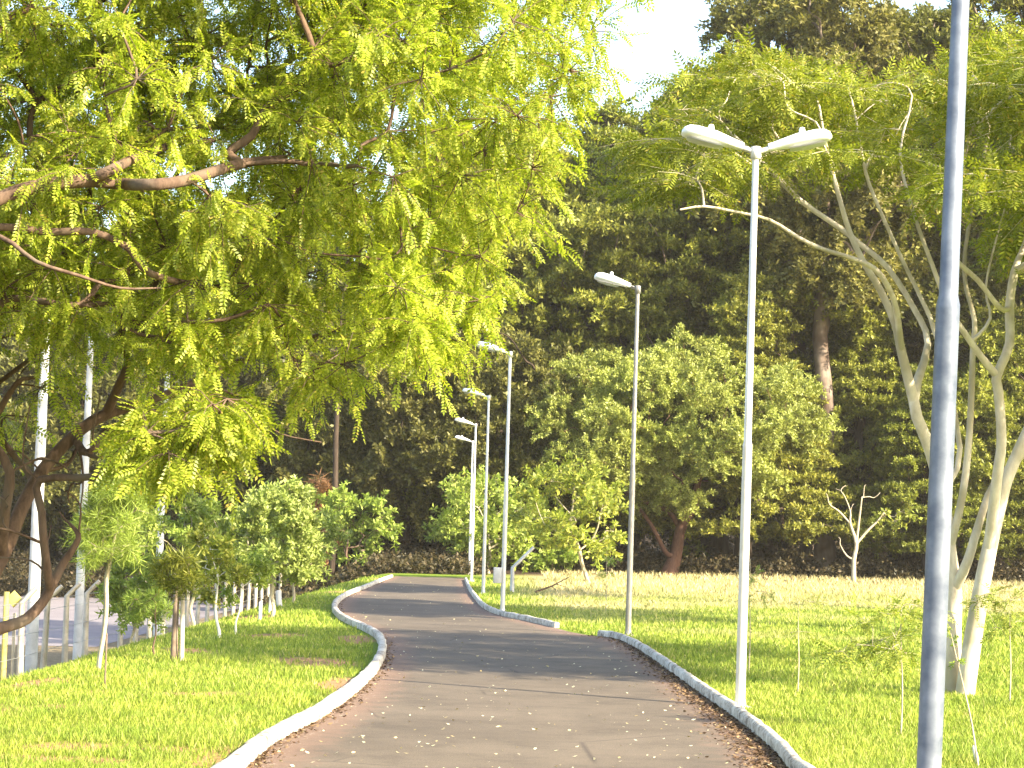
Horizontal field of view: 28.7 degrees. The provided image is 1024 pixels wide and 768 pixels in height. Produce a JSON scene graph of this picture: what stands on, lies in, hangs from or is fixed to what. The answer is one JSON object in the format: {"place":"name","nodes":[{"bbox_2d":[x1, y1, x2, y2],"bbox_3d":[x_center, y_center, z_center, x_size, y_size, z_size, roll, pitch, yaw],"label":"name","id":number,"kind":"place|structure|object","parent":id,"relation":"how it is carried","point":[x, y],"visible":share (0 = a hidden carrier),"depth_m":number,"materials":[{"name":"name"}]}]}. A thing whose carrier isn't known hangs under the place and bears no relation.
{"place":"outdoors","nodes":[
{"label":"outdoors","id":0,"kind":"place"},
{"bbox_2d":[0,593,246,646],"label":"road","id":1,"kind":"structure","parent":0,"point":[56,621],"depth_m":74.96,"materials":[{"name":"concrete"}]},
{"bbox_2d":[1,0,1021,318],"label":"sky","id":2,"kind":"structure","parent":0,"point":[671,24],"materials":[{"name":"white"}]},
{"bbox_2d":[0,532,1023,767],"bbox_3d":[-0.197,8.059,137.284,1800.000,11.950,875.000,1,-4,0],"label":"ground","id":3,"kind":"structure","parent":0,"point":[54,655],"depth_m":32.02,"materials":[{"name":"green plant"}]},
{"bbox_2d":[0,591,21,680],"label":"concrete post","id":4,"kind":"object","parent":3,"relation":"on","point":[13,597],"visible":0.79,"depth_m":42.68,"materials":[{"name":"concrete"}]},
{"bbox_2d":[0,309,68,511],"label":"broadleaf tree","id":5,"kind":"object","parent":3,"relation":"on","point":[5,385],"visible":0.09,"depth_m":104.39,"materials":[{"name":"green plant"}]},
{"bbox_2d":[24,337,49,672],"bbox_3d":[-10.881,2.675,45.909,0.298,8.901,0.298,1,-4,0],"label":"concrete pole","id":6,"kind":"object","parent":3,"relation":"on","point":[31,647],"visible":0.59,"depth_m":45.72,"materials":[{"name":"grey concrete"}]},
{"bbox_2d":[12,394,81,558],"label":"broadleaf tree","id":7,"kind":"object","parent":3,"relation":"on","point":[51,546],"visible":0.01,"depth_m":113.93,"materials":[{"name":"green plant"}]},
{"bbox_2d":[18,260,76,547],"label":"cedar tree","id":8,"kind":"object","parent":3,"relation":"on","point":[52,533],"depth_m":109.22,"materials":[{"name":"green plant"}]},
{"bbox_2d":[23,189,111,566],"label":"cedar tree","id":9,"kind":"object","parent":3,"relation":"on","point":[57,552],"depth_m":117.71,"materials":[{"name":"green plant"}]},
{"bbox_2d":[72,337,93,659],"bbox_3d":[-11.121,3.125,51.892,0.248,8.900,0.248,1,-4,0],"label":"concrete pole","id":10,"kind":"object","parent":3,"relation":"on","point":[78,628],"visible":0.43,"depth_m":51.68,"materials":[{"name":"grey concrete"}]},
{"bbox_2d":[0,271,205,573],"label":"broadleaf tree","id":11,"kind":"object","parent":3,"relation":"on","point":[55,493],"visible":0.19,"depth_m":103.13,"materials":[{"name":"green plant"}]},
{"bbox_2d":[104,633,107,683],"bbox_3d":[-4.212,2.907,20.732,0.018,0.652,0.018,0,-5,22],"label":"stake","id":12,"kind":"object","parent":3,"relation":"on","point":[105,658],"visible":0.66,"depth_m":20.73,"materials":[{"name":"brown wood"}]},
{"bbox_2d":[57,473,161,668],"bbox_3d":[-4.664,2.126,23.031,1.208,2.635,1.135,-2,-5,35],"label":"young tree","id":13,"kind":"object","parent":3,"relation":"on","point":[93,545],"visible":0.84,"depth_m":22.96,"materials":[{"name":"green plant"}]},
{"bbox_2d":[29,200,216,560],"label":"cedar tree","id":14,"kind":"object","parent":3,"relation":"on","point":[61,509],"depth_m":113.50,"materials":[{"name":"green plant"}]},
{"bbox_2d":[94,536,173,643],"bbox_3d":[-8.157,4.812,43.678,1.873,3.012,2.173,1,-4,0],"label":"young tree","id":15,"kind":"object","parent":3,"relation":"on","point":[117,588],"visible":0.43,"depth_m":43.35,"materials":[{"name":"green plant"}]},
{"bbox_2d":[0,571,281,676],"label":"concrete fence","id":16,"kind":"object","parent":3,"relation":"on","point":[45,634],"visible":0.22,"depth_m":47.90,"materials":[{"name":"concrete"}]},
{"bbox_2d":[56,289,245,555],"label":"broadleaf tree","id":17,"kind":"object","parent":3,"relation":"on","point":[171,539],"visible":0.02,"depth_m":109.22,"materials":[{"name":"green plant"}]},
{"bbox_2d":[120,581,186,653],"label":"young tree","id":18,"kind":"object","parent":3,"relation":"on","point":[143,607],"visible":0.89,"depth_m":25.77,"materials":[{"name":"green plant"}]},
{"bbox_2d":[153,375,169,636],"bbox_3d":[-10.842,3.890,61.863,0.248,8.900,0.248,1,-4,0],"label":"concrete pole","id":19,"kind":"object","parent":3,"relation":"on","point":[161,548],"visible":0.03,"depth_m":61.72,"materials":[{"name":"grey concrete"}]},
{"bbox_2d":[170,591,177,660],"bbox_3d":[-4.215,3.042,24.983,0.070,1.026,0.070,2,-4,0],"label":"stake","id":20,"kind":"object","parent":3,"relation":"on","point":[173,640],"visible":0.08,"depth_m":24.95,"materials":[{"name":"brown wood"}]},
{"bbox_2d":[143,541,208,658],"bbox_3d":[-4.147,2.736,24.563,0.852,1.678,0.696,1,-4,0],"label":"young tree","id":21,"kind":"object","parent":3,"relation":"on","point":[175,560],"visible":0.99,"depth_m":24.55,"materials":[{"name":"green plant"}]},
{"bbox_2d":[179,595,184,660],"bbox_3d":[-4.070,3.065,24.681,0.060,0.935,0.060,0,-4,0],"label":"stake","id":22,"kind":"object","parent":3,"relation":"on","point":[182,622],"visible":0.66,"depth_m":24.66,"materials":[{"name":"wood"}]},
{"bbox_2d":[131,486,240,625],"bbox_3d":[-6.592,3.743,41.847,2.486,3.236,2.429,-1,-5,30],"label":"young tree","id":23,"kind":"object","parent":3,"relation":"on","point":[197,509],"visible":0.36,"depth_m":41.55,"materials":[{"name":"green plant"}]},
{"bbox_2d":[176,517,255,637],"bbox_3d":[-4.527,3.028,30.620,1.114,2.002,1.164,4,-5,-28],"label":"young tree","id":24,"kind":"object","parent":3,"relation":"on","point":[218,548],"visible":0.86,"depth_m":30.54,"materials":[{"name":"green plant"}]},
{"bbox_2d":[108,293,327,562],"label":"broadleaf tree","id":25,"kind":"object","parent":3,"relation":"on","point":[224,384],"visible":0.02,"depth_m":102.72,"materials":[{"name":"green plant"}]},
{"bbox_2d":[130,186,350,550],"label":"cedar tree","id":26,"kind":"object","parent":3,"relation":"on","point":[192,305],"depth_m":115.98,"materials":[{"name":"green plant"}]},
{"bbox_2d":[219,543,278,632],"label":"young tree","id":27,"kind":"object","parent":3,"relation":"on","point":[263,566],"visible":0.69,"depth_m":31.39,"materials":[{"name":"green plant"}]},
{"bbox_2d":[258,601,261,619],"bbox_3d":[-4.592,4.192,36.479,0.065,0.452,0.065,0,-5,22],"label":"stake","id":28,"kind":"object","parent":3,"relation":"on","point":[260,611],"visible":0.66,"depth_m":36.46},
{"bbox_2d":[268,596,271,612],"bbox_3d":[-4.857,4.467,40.168,0.070,0.455,0.070,4,-4,0],"label":"stake","id":29,"kind":"object","parent":3,"relation":"on","point":[269,607],"visible":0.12,"depth_m":40.14,"materials":[{"name":"white wood"}]},
{"bbox_2d":[205,474,336,617],"bbox_3d":[-4.641,3.136,37.974,2.591,2.905,2.344,1,-4,0],"label":"young tree","id":30,"kind":"object","parent":3,"relation":"on","point":[299,556],"visible":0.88,"depth_m":37.68,"materials":[{"name":"green plant"}]},
{"bbox_2d":[276,590,281,605],"bbox_3d":[-5.146,4.782,44.155,0.140,0.455,0.140,-4,-4,0],"label":"stake","id":31,"kind":"object","parent":3,"relation":"on","point":[278,598],"visible":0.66,"depth_m":44.11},
{"bbox_2d":[172,302,408,587],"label":"broadleaf tree","id":32,"kind":"object","parent":3,"relation":"on","point":[285,461],"visible":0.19,"depth_m":99.31,"materials":[{"name":"green plant"}]},
{"bbox_2d":[157,165,428,549],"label":"cedar tree","id":33,"kind":"object","parent":3,"relation":"on","point":[315,272],"visible":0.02,"depth_m":112.15,"materials":[{"name":"green plant"}]},
{"bbox_2d":[210,574,392,767],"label":"kerb","id":34,"kind":"structure","parent":3,"relation":"on","point":[247,753],"depth_m":17.94,"materials":[{"name":"white concrete"}]},
{"bbox_2d":[259,482,351,601],"bbox_3d":[-4.879,3.727,46.179,2.358,2.991,1.975,1,-4,0],"label":"young tree","id":35,"kind":"object","parent":3,"relation":"on","point":[334,532],"visible":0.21,"depth_m":46.35,"materials":[{"name":"green plant"}]},
{"bbox_2d":[303,468,350,570],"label":"rusty palm","id":36,"kind":"object","parent":3,"relation":"on","point":[323,487],"visible":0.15,"depth_m":91.32,"materials":[{"name":"brown plant"}]},
{"bbox_2d":[0,0,655,634],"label":"overhanging tree","id":37,"kind":"object","parent":3,"relation":"on","point":[126,66],"visible":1,"depth_m":12.95,"materials":[{"name":"green plant"}]},
{"bbox_2d":[296,263,375,572],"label":"slim tree","id":38,"kind":"object","parent":3,"relation":"on","point":[335,464],"visible":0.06,"depth_m":90.00,"materials":[{"name":"green plant"}]},
{"bbox_2d":[314,479,403,568],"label":"tree","id":39,"kind":"object","parent":3,"relation":"on","point":[336,503],"visible":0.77,"depth_m":85.72,"materials":[{"name":"green plant"}]},
{"bbox_2d":[335,538,385,566],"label":"broadleaf tree","id":40,"kind":"object","parent":3,"relation":"on","point":[357,543],"depth_m":119.30,"materials":[{"name":"green plant"}]},
{"bbox_2d":[284,236,482,546],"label":"cedar tree","id":41,"kind":"object","parent":3,"relation":"on","point":[422,524],"depth_m":104.88,"materials":[{"name":"green plant"}]},
{"bbox_2d":[278,293,514,551],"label":"broadleaf tree","id":42,"kind":"object","parent":3,"relation":"on","point":[395,467],"visible":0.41,"depth_m":96.24,"materials":[{"name":"green plant"}]},
{"bbox_2d":[310,115,560,546],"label":"cedar tree","id":43,"kind":"object","parent":3,"relation":"on","point":[532,327],"visible":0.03,"depth_m":104.16,"materials":[{"name":"green plant"}]},
{"bbox_2d":[455,435,473,572],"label":"street lamp","id":44,"kind":"object","parent":3,"relation":"on","point":[461,438],"visible":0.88,"depth_m":84.84,"materials":[{"name":"metal"}]},
{"bbox_2d":[455,417,476,580],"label":"street lamp","id":45,"kind":"object","parent":3,"relation":"on","point":[463,420],"visible":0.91,"depth_m":71.86,"materials":[{"name":"metal"}]},
{"bbox_2d":[462,388,490,593],"bbox_3d":[-1.069,3.183,57.190,0.874,6.176,0.300,1,-4,3],"label":"street lamp","id":46,"kind":"object","parent":3,"relation":"on","point":[464,390],"visible":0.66,"depth_m":57.14,"materials":[{"name":"metal"}]},
{"bbox_2d":[421,463,553,573],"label":"tree","id":47,"kind":"object","parent":3,"relation":"on","point":[452,525],"visible":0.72,"depth_m":87.14,"materials":[{"name":"green plant"}]},
{"bbox_2d":[477,341,512,610],"bbox_3d":[-0.449,2.141,43.305,0.874,6.176,0.300,2,-4,-1],"label":"street lamp","id":48,"kind":"object","parent":3,"relation":"on","point":[499,574],"visible":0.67,"depth_m":43.25,"materials":[{"name":"metal"}]},
{"bbox_2d":[398,313,609,569],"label":"broadleaf tree","id":49,"kind":"object","parent":3,"relation":"on","point":[529,357],"visible":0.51,"depth_m":95.20,"materials":[{"name":"green plant"}]},
{"bbox_2d":[0,523,1023,610],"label":"undergrowth","id":50,"kind":"object","parent":3,"relation":"on","point":[425,557],"visible":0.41,"depth_m":97.87,"materials":[{"name":"green plant"}]},
{"bbox_2d":[464,577,559,627],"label":"kerb","id":51,"kind":"structure","parent":3,"relation":"on","point":[491,609],"depth_m":40.49,"materials":[{"name":"grey concrete"}]},
{"bbox_2d":[510,546,534,591],"bbox_3d":[0.305,5.595,59.397,0.725,1.573,0.143,1,-4,0],"label":"barrier post","id":52,"kind":"object","parent":3,"relation":"on","point":[528,552],"visible":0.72,"depth_m":59.38,"materials":[{"name":"white concrete"}]},
{"bbox_2d":[423,113,633,550],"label":"cedar tree","id":53,"kind":"object","parent":3,"relation":"on","point":[566,319],"visible":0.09,"depth_m":105.72,"materials":[{"name":"green plant"}]},
{"bbox_2d":[525,542,578,572],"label":"shrub","id":54,"kind":"object","parent":3,"relation":"on","point":[540,562],"visible":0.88,"depth_m":92.67,"materials":[{"name":"green plant"}]},
{"bbox_2d":[507,450,629,581],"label":"tree","id":55,"kind":"object","parent":3,"relation":"on","point":[573,533],"visible":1,"depth_m":74.56,"materials":[{"name":"green plant"}]},
{"bbox_2d":[415,167,730,547],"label":"layered tree","id":56,"kind":"object","parent":3,"relation":"on","point":[575,192],"visible":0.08,"depth_m":107.01,"materials":[{"name":"green plant"}]},
{"bbox_2d":[514,335,667,559],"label":"broadleaf tree","id":57,"kind":"object","parent":3,"relation":"on","point":[589,533],"depth_m":105.39,"materials":[{"name":"green plant"}]},
{"bbox_2d":[550,138,652,552],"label":"cedar tree","id":58,"kind":"object","parent":3,"relation":"on","point":[592,159],"visible":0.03,"depth_m":113.60,"materials":[{"name":"green plant"}]},
{"bbox_2d":[596,555,622,610],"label":"sapling","id":59,"kind":"object","parent":3,"relation":"on","point":[606,572],"visible":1,"depth_m":43.83,"materials":[{"name":"green plant"}]},
{"bbox_2d":[564,89,662,547],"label":"cedar tree","id":60,"kind":"object","parent":3,"relation":"on","point":[612,117],"visible":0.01,"depth_m":118.09,"materials":[{"name":"green plant"}]},
{"bbox_2d":[594,272,640,635],"bbox_3d":[1.754,1.335,34.416,0.874,6.577,0.300,2,-4,3],"label":"street lamp","id":61,"kind":"object","parent":3,"relation":"on","point":[603,278],"visible":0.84,"depth_m":34.39,"materials":[{"name":"metal"}]},
{"bbox_2d":[504,180,769,552],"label":"layered tree","id":62,"kind":"object","parent":3,"relation":"on","point":[595,219],"visible":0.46,"depth_m":102.81,"materials":[{"name":"green plant"}]},
{"bbox_2d":[551,249,729,564],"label":"cedar tree","id":63,"kind":"object","parent":3,"relation":"on","point":[652,334],"visible":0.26,"depth_m":103.11,"materials":[{"name":"green plant"}]},
{"bbox_2d":[638,94,728,544],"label":"gum tree","id":64,"kind":"object","parent":3,"relation":"on","point":[686,539],"depth_m":122.27,"materials":[{"name":"green plant"}]},
{"bbox_2d":[640,520,728,552],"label":"broadleaf tree","id":65,"kind":"object","parent":3,"relation":"on","point":[705,540],"visible":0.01,"depth_m":111.82,"materials":[{"name":"green plant"}]},
{"bbox_2d":[523,322,847,574],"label":"round tree","id":66,"kind":"object","parent":3,"relation":"on","point":[662,376],"visible":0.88,"depth_m":93.27,"materials":[{"name":"green plant"}]},
{"bbox_2d":[682,534,711,566],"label":"shrub","id":67,"kind":"object","parent":3,"relation":"on","point":[692,543],"visible":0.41,"depth_m":102.61,"materials":[{"name":"green plant"}]},
{"bbox_2d":[597,630,815,767],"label":"kerb","id":68,"kind":"structure","parent":3,"relation":"on","point":[775,741],"depth_m":19.23,"materials":[{"name":"white concrete"}]},
{"bbox_2d":[621,42,831,560],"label":"gum tree","id":69,"kind":"object","parent":3,"relation":"on","point":[700,315],"visible":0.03,"depth_m":104.64,"materials":[{"name":"green plant"}]},
{"bbox_2d":[622,264,869,563],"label":"cedar tree","id":70,"kind":"object","parent":3,"relation":"on","point":[771,331],"visible":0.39,"depth_m":98.32,"materials":[{"name":"green plant"}]},
{"bbox_2d":[735,559,776,669],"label":"sapling","id":71,"kind":"object","parent":3,"relation":"on","point":[762,595],"visible":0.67,"depth_m":25.51,"materials":[{"name":"green plant"}]},
{"bbox_2d":[681,124,831,707],"bbox_3d":[2.375,0.448,20.128,1.528,6.176,0.300,2,-4,1],"label":"street lamp","id":72,"kind":"object","parent":3,"relation":"on","point":[711,137],"visible":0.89,"depth_m":20.17,"materials":[{"name":"metal"}]},
{"bbox_2d":[638,0,877,570],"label":"gum tree","id":73,"kind":"object","parent":3,"relation":"on","point":[739,16],"visible":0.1,"depth_m":105.04,"materials":[{"name":"green plant"}]},
{"bbox_2d":[650,199,927,561],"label":"layered tree","id":74,"kind":"object","parent":3,"relation":"on","point":[801,339],"visible":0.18,"depth_m":102.55,"materials":[{"name":"green plant"}]},
{"bbox_2d":[710,347,876,558],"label":"broadleaf tree","id":75,"kind":"object","parent":3,"relation":"on","point":[844,449],"visible":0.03,"depth_m":103.67,"materials":[{"name":"green plant"}]},
{"bbox_2d":[581,1,1023,695],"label":"pale tree","id":76,"kind":"object","parent":3,"relation":"on","point":[771,87],"visible":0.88,"depth_m":22.52,"materials":[{"name":"green plant"}]},
{"bbox_2d":[782,590,828,690],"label":"sapling","id":77,"kind":"object","parent":3,"relation":"on","point":[798,631],"visible":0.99,"depth_m":22.20,"materials":[{"name":"green plant"}]},
{"bbox_2d":[710,0,964,575],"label":"gum tree","id":78,"kind":"object","parent":3,"relation":"on","point":[872,35],"visible":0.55,"depth_m":99.89,"materials":[{"name":"green plant"}]},
{"bbox_2d":[759,302,921,576],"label":"cedar tree","id":79,"kind":"object","parent":3,"relation":"on","point":[872,401],"visible":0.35,"depth_m":101.57,"materials":[{"name":"green plant"}]},
{"bbox_2d":[826,486,922,580],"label":"bare tree","id":80,"kind":"object","parent":3,"relation":"on","point":[895,526],"visible":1,"depth_m":89.45,"materials":[{"name":"beige plant"}]},
{"bbox_2d":[745,0,1006,562],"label":"gum tree","id":81,"kind":"object","parent":3,"relation":"on","point":[919,349],"visible":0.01,"depth_m":107.48,"materials":[{"name":"green plant"}]},
{"bbox_2d":[804,591,960,733],"bbox_3d":[3.275,2.474,17.593,1.179,1.302,1.042,4,-5,-29],"label":"sapling","id":82,"kind":"object","parent":3,"relation":"on","point":[894,654],"visible":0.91,"depth_m":17.62,"materials":[{"name":"green plant"}]},
{"bbox_2d":[834,326,933,563],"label":"broadleaf tree","id":83,"kind":"object","parent":3,"relation":"on","point":[910,335],"visible":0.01,"depth_m":107.19,"materials":[{"name":"green plant"}]},
{"bbox_2d":[831,390,978,565],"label":"edge tree","id":84,"kind":"object","parent":3,"relation":"on","point":[873,478],"visible":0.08,"depth_m":102.34,"materials":[{"name":"green plant"}]},
{"bbox_2d":[814,4,1020,343],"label":"gum tree","id":85,"kind":"object","parent":3,"relation":"on","point":[937,27],"visible":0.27,"depth_m":102.98,"materials":[{"name":"green plant"}]},
{"bbox_2d":[839,359,1016,578],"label":"cedar tree","id":86,"kind":"object","parent":3,"relation":"on","point":[904,442],"visible":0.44,"depth_m":97.11,"materials":[{"name":"green plant"}]},
{"bbox_2d":[916,0,969,767],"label":"street lamp","id":87,"kind":"object","parent":3,"relation":"on","point":[935,604],"visible":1,"depth_m":7.98,"materials":[{"name":"metal"}]},
{"bbox_2d":[868,365,1023,578],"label":"edge tree","id":88,"kind":"object","parent":3,"relation":"on","point":[983,463],"visible":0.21,"depth_m":97.30,"materials":[{"name":"green plant"}]},
{"bbox_2d":[892,0,1023,377],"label":"gum tree","id":89,"kind":"object","parent":3,"relation":"on","point":[1015,7],"visible":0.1,"depth_m":110.22,"materials":[{"name":"green plant"}]},
{"bbox_2d":[899,295,1023,579],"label":"cedar tree","id":90,"kind":"object","parent":3,"relation":"on","point":[995,342],"visible":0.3,"depth_m":98.71,"materials":[{"name":"green plant"}]},
{"bbox_2d":[947,628,978,767],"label":"sapling","id":91,"kind":"object","parent":3,"relation":"on","point":[963,662],"visible":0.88,"depth_m":14.97,"materials":[{"name":"green plant"}]},
{"bbox_2d":[958,342,969,562],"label":"broadleaf tree","id":92,"kind":"object","parent":3,"relation":"on","point":[963,349],"visible":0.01,"depth_m":112.48,"materials":[{"name":"green plant"}]},
{"bbox_2d":[911,20,1023,405],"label":"gum tree","id":93,"kind":"object","parent":3,"relation":"on","point":[965,317],"visible":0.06,"depth_m":102.20,"materials":[{"name":"green plant"}]},
{"bbox_2d":[972,745,978,763],"bbox_3d":[3.517,2.840,15.135,0.036,0.210,0.036,-13,-4,-1],"label":"stake","id":94,"kind":"object","parent":3,"relation":"on","point":[973,749],"visible":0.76,"depth_m":15.13,"materials":[{"name":"beige wood"}]},
{"bbox_2d":[960,582,1023,700],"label":"sapling","id":95,"kind":"object","parent":3,"relation":"on","point":[988,596],"visible":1,"depth_m":21.32,"materials":[{"name":"green plant"}]},
{"bbox_2d":[963,397,1023,561],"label":"edge tree","id":96,"kind":"object","parent":3,"relation":"on","point":[980,434],"visible":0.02,"depth_m":99.92,"materials":[{"name":"green plant"}]},
{"bbox_2d":[251,576,777,767],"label":"path","id":97,"kind":"structure","parent":0,"point":[455,681],"depth_m":19.59,"materials":[{"name":"grey asphalt"}]},
{"bbox_2d":[246,578,788,767],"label":"leaf litter","id":98,"kind":"object","parent":97,"relation":"on","point":[731,719],"visible":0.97,"depth_m":17.90,"materials":[{"name":"brown plant"}]},
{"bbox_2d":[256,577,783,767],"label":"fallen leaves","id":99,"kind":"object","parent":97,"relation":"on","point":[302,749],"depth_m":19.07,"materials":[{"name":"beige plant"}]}
]}

